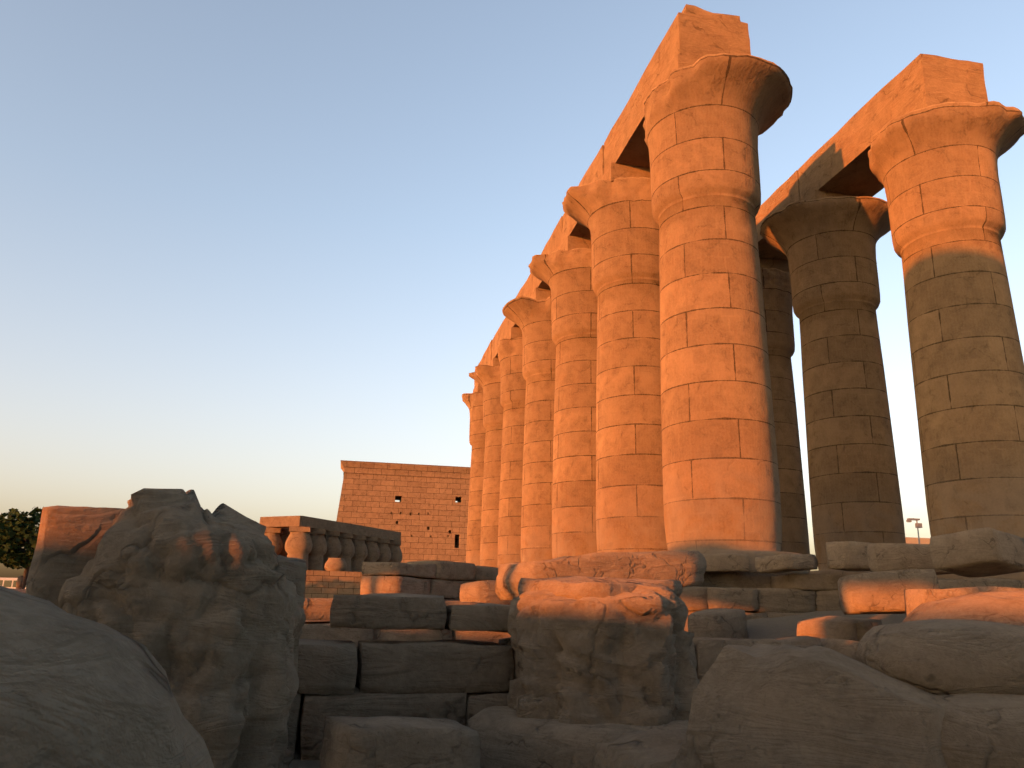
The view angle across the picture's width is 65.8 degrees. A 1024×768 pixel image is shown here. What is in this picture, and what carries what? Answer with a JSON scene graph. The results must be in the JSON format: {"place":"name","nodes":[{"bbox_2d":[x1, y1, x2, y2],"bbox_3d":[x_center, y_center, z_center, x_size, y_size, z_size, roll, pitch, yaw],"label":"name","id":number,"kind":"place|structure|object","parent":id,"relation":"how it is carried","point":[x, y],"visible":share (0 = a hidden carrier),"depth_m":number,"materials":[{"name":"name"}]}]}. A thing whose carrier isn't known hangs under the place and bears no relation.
{"place":"outdoors","nodes":[
{"label":"outdoors","id":0,"kind":"place"},
{"bbox_2d":[10,588,905,767],"bbox_3d":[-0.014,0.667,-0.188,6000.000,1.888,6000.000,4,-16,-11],"label":"ground","id":1,"kind":"structure","parent":0,"point":[774,627],"depth_m":16.56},
{"bbox_2d":[0,578,25,588],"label":"coach body","id":2,"kind":"object","parent":1,"relation":"on","point":[12,579],"visible":0.1,"depth_m":116.17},
{"bbox_2d":[0,580,25,586],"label":"coach windows","id":3,"kind":"structure","parent":2,"relation":"attached to","point":[7,583],"depth_m":116.04,"materials":[{"name":"glass"}]},
{"bbox_2d":[16,576,23,588],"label":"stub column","id":4,"kind":"structure","parent":1,"relation":"on","point":[19,582],"depth_m":33.14,"materials":[{"name":"stone"}]},
{"bbox_2d":[0,506,43,588],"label":"ficus tree","id":5,"kind":"object","parent":1,"relation":"on","point":[17,527],"depth_m":50.76,"materials":[{"name":"green plant"}]},
{"bbox_2d":[0,586,213,767],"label":"boulder","id":6,"kind":"object","parent":1,"relation":"on","point":[77,691],"visible":1,"depth_m":1.48,"materials":[{"name":"stone"}]},
{"bbox_2d":[26,505,306,730],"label":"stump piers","id":7,"kind":"structure","parent":1,"relation":"on","point":[69,538],"depth_m":5.59,"materials":[{"name":"stone"}]},
{"bbox_2d":[58,488,305,767],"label":"column stump","id":8,"kind":"object","parent":1,"relation":"on","point":[195,598],"visible":0.76,"depth_m":5.38,"materials":[{"name":"stone"}]},
{"bbox_2d":[264,532,401,571],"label":"columns","id":9,"kind":"structure","parent":1,"relation":"on","point":[315,551],"depth_m":96.61,"materials":[{"name":"stone"}]},
{"bbox_2d":[259,516,400,545],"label":"court architraves","id":10,"kind":"object","parent":9,"relation":"on","point":[285,525],"visible":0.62,"depth_m":97.08,"materials":[{"name":"stone"}]},
{"bbox_2d":[304,570,361,597],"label":"brick wall","id":11,"kind":"structure","parent":1,"relation":"on","point":[324,584],"depth_m":85.38,"materials":[{"name":"beige brick"}]},
{"bbox_2d":[324,558,465,570],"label":"court column stumps","id":12,"kind":"object","parent":1,"relation":"on","point":[335,564],"visible":0.23,"depth_m":89.71,"materials":[{"name":"stone"}]},
{"bbox_2d":[319,716,480,767],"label":"loose block","id":13,"kind":"object","parent":1,"relation":"on","point":[386,742],"depth_m":5.55,"materials":[{"name":"stone"}]},
{"bbox_2d":[287,637,519,759],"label":"ruin wall","id":14,"kind":"structure","parent":1,"relation":"on","point":[462,682],"depth_m":7.62,"materials":[{"name":"stone"}]},
{"bbox_2d":[336,460,470,562],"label":"pylon tower","id":15,"kind":"structure","parent":1,"relation":"on","point":[426,516],"depth_m":135.85,"materials":[{"name":"beige stone"}]},
{"bbox_2d":[300,598,510,650],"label":"ruin wall","id":16,"kind":"structure","parent":1,"relation":"on","point":[316,608],"depth_m":13.29,"materials":[{"name":"stone"}]},
{"bbox_2d":[330,593,509,632],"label":"stone blocks","id":17,"kind":"structure","parent":16,"relation":"on","point":[390,611],"depth_m":7.93,"materials":[{"name":"beige stone"}]},
{"bbox_2d":[360,560,497,599],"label":"stone blocks","id":18,"kind":"structure","parent":1,"relation":"on","point":[446,579],"depth_m":19.67,"materials":[{"name":"stone"}]},
{"bbox_2d":[468,706,687,767],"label":"stone block","id":19,"kind":"structure","parent":1,"relation":"on","point":[508,738],"depth_m":6.46,"materials":[{"name":"stone"}]},
{"bbox_2d":[507,581,698,725],"bbox_3d":[0.819,2.617,7.490,1.701,1.468,1.777,5,-16,-15],"label":"column stump","id":20,"kind":"object","parent":19,"relation":"on","point":[627,658],"visible":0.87,"depth_m":6.86,"materials":[{"name":"stone"}]},
{"bbox_2d":[518,576,682,599],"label":"stump cap slab","id":21,"kind":"structure","parent":20,"relation":"on","point":[578,587],"depth_m":7.52,"materials":[{"name":"stone"}]},
{"bbox_2d":[591,728,686,767],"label":"stone block","id":22,"kind":"structure","parent":1,"relation":"on","point":[654,748],"depth_m":4.90,"materials":[{"name":"stone"}]},
{"bbox_2d":[679,585,708,618],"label":"stone block","id":23,"kind":"structure","parent":1,"relation":"on","point":[694,598],"depth_m":17.46,"materials":[{"name":"stone"}]},
{"bbox_2d":[688,608,881,660],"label":"rubble blocks","id":24,"kind":"structure","parent":1,"relation":"on","point":[842,635],"depth_m":14.62,"materials":[{"name":"stone"}]},
{"bbox_2d":[689,637,790,682],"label":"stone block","id":25,"kind":"structure","parent":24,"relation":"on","point":[705,651],"depth_m":11.38,"materials":[{"name":"stone"}]},
{"bbox_2d":[495,551,706,600],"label":"fallen slab","id":26,"kind":"structure","parent":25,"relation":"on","point":[686,568],"depth_m":11.49,"materials":[{"name":"stone"}]},
{"bbox_2d":[669,643,947,767],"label":"boulder","id":27,"kind":"object","parent":1,"relation":"on","point":[757,705],"visible":0.86,"depth_m":4.05,"materials":[{"name":"stone"}]},
{"bbox_2d":[698,572,958,587],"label":"colonnade floor","id":28,"kind":"structure","parent":1,"relation":"on","point":[736,580],"depth_m":18.80,"materials":[{"name":"stone"}]},
{"bbox_2d":[462,391,485,565],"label":"column","id":29,"kind":"structure","parent":28,"relation":"on","point":[473,401],"depth_m":59.51,"materials":[{"name":"stone"}]},
{"bbox_2d":[469,365,502,567],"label":"column","id":30,"kind":"structure","parent":28,"relation":"on","point":[487,378],"depth_m":53.41,"materials":[{"name":"stone"}]},
{"bbox_2d":[498,337,525,566],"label":"column","id":31,"kind":"structure","parent":28,"relation":"on","point":[512,388],"depth_m":47.20,"materials":[{"name":"stone"}]},
{"bbox_2d":[502,296,555,561],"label":"column","id":32,"kind":"structure","parent":28,"relation":"on","point":[530,317],"depth_m":41.17,"materials":[{"name":"stone"}]},
{"bbox_2d":[528,248,597,558],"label":"column","id":33,"kind":"structure","parent":28,"relation":"on","point":[565,276],"depth_m":35.02,"materials":[{"name":"stone"}]},
{"bbox_2d":[473,4,750,391],"bbox_3d":[2.328,-5.475,44.516,2.785,3.075,41.204,4,-16,-11],"label":"architrave","id":34,"kind":"object","parent":33,"relation":"on","point":[694,34],"visible":0.33,"depth_m":29.12,"materials":[{"name":"stone"}]},
{"bbox_2d":[562,177,667,551],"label":"column","id":35,"kind":"structure","parent":28,"relation":"on","point":[615,217],"depth_m":28.87,"materials":[{"name":"stone"}]},
{"bbox_2d":[643,53,808,573],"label":"column","id":36,"kind":"structure","parent":28,"relation":"on","point":[709,119],"depth_m":22.78,"materials":[{"name":"stone"}]},
{"bbox_2d":[459,527,1023,616],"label":"stone blocks","id":37,"kind":"structure","parent":28,"relation":"on","point":[900,578],"depth_m":13.44,"materials":[{"name":"stone"}]},
{"bbox_2d":[760,268,809,570],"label":"column","id":38,"kind":"structure","parent":28,"relation":"on","point":[777,297],"depth_m":36.59,"materials":[{"name":"stone"}]},
{"bbox_2d":[759,196,905,575],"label":"column","id":39,"kind":"structure","parent":28,"relation":"on","point":[826,246],"depth_m":30.78,"materials":[{"name":"stone"}]},
{"bbox_2d":[868,101,1023,580],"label":"column","id":40,"kind":"structure","parent":28,"relation":"on","point":[934,169],"depth_m":24.83,"materials":[{"name":"stone"}]},
{"bbox_2d":[755,54,987,271],"bbox_3d":[10.888,-4.591,46.089,2.773,2.545,41.176,4,-16,-11],"label":"architrave","id":41,"kind":"object","parent":40,"relation":"on","point":[836,164],"visible":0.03,"depth_m":29.93,"materials":[{"name":"stone"}]},
{"bbox_2d":[707,574,1023,619],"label":"stone blocks","id":42,"kind":"structure","parent":1,"relation":"on","point":[790,594],"depth_m":17.74,"materials":[{"name":"stone"}]},
{"bbox_2d":[906,518,922,543],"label":"lamp post","id":43,"kind":"object","parent":1,"relation":"on","point":[918,525],"visible":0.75,"depth_m":105.76,"materials":[{"name":"metal"}]},
{"bbox_2d":[905,537,929,543],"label":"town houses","id":44,"kind":"structure","parent":1,"relation":"on","point":[911,540],"depth_m":195.47,"materials":[{"name":"beige"}]},
{"bbox_2d":[856,591,1023,767],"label":"rounded stones","id":45,"kind":"object","parent":1,"relation":"on","point":[961,657],"visible":0.86,"depth_m":3.99,"materials":[{"name":"stone"}]},
{"bbox_2d":[0,0,1023,577],"label":"sky","id":46,"kind":"structure","parent":0,"point":[250,249],"materials":[{"name":"blue"}]}
]}

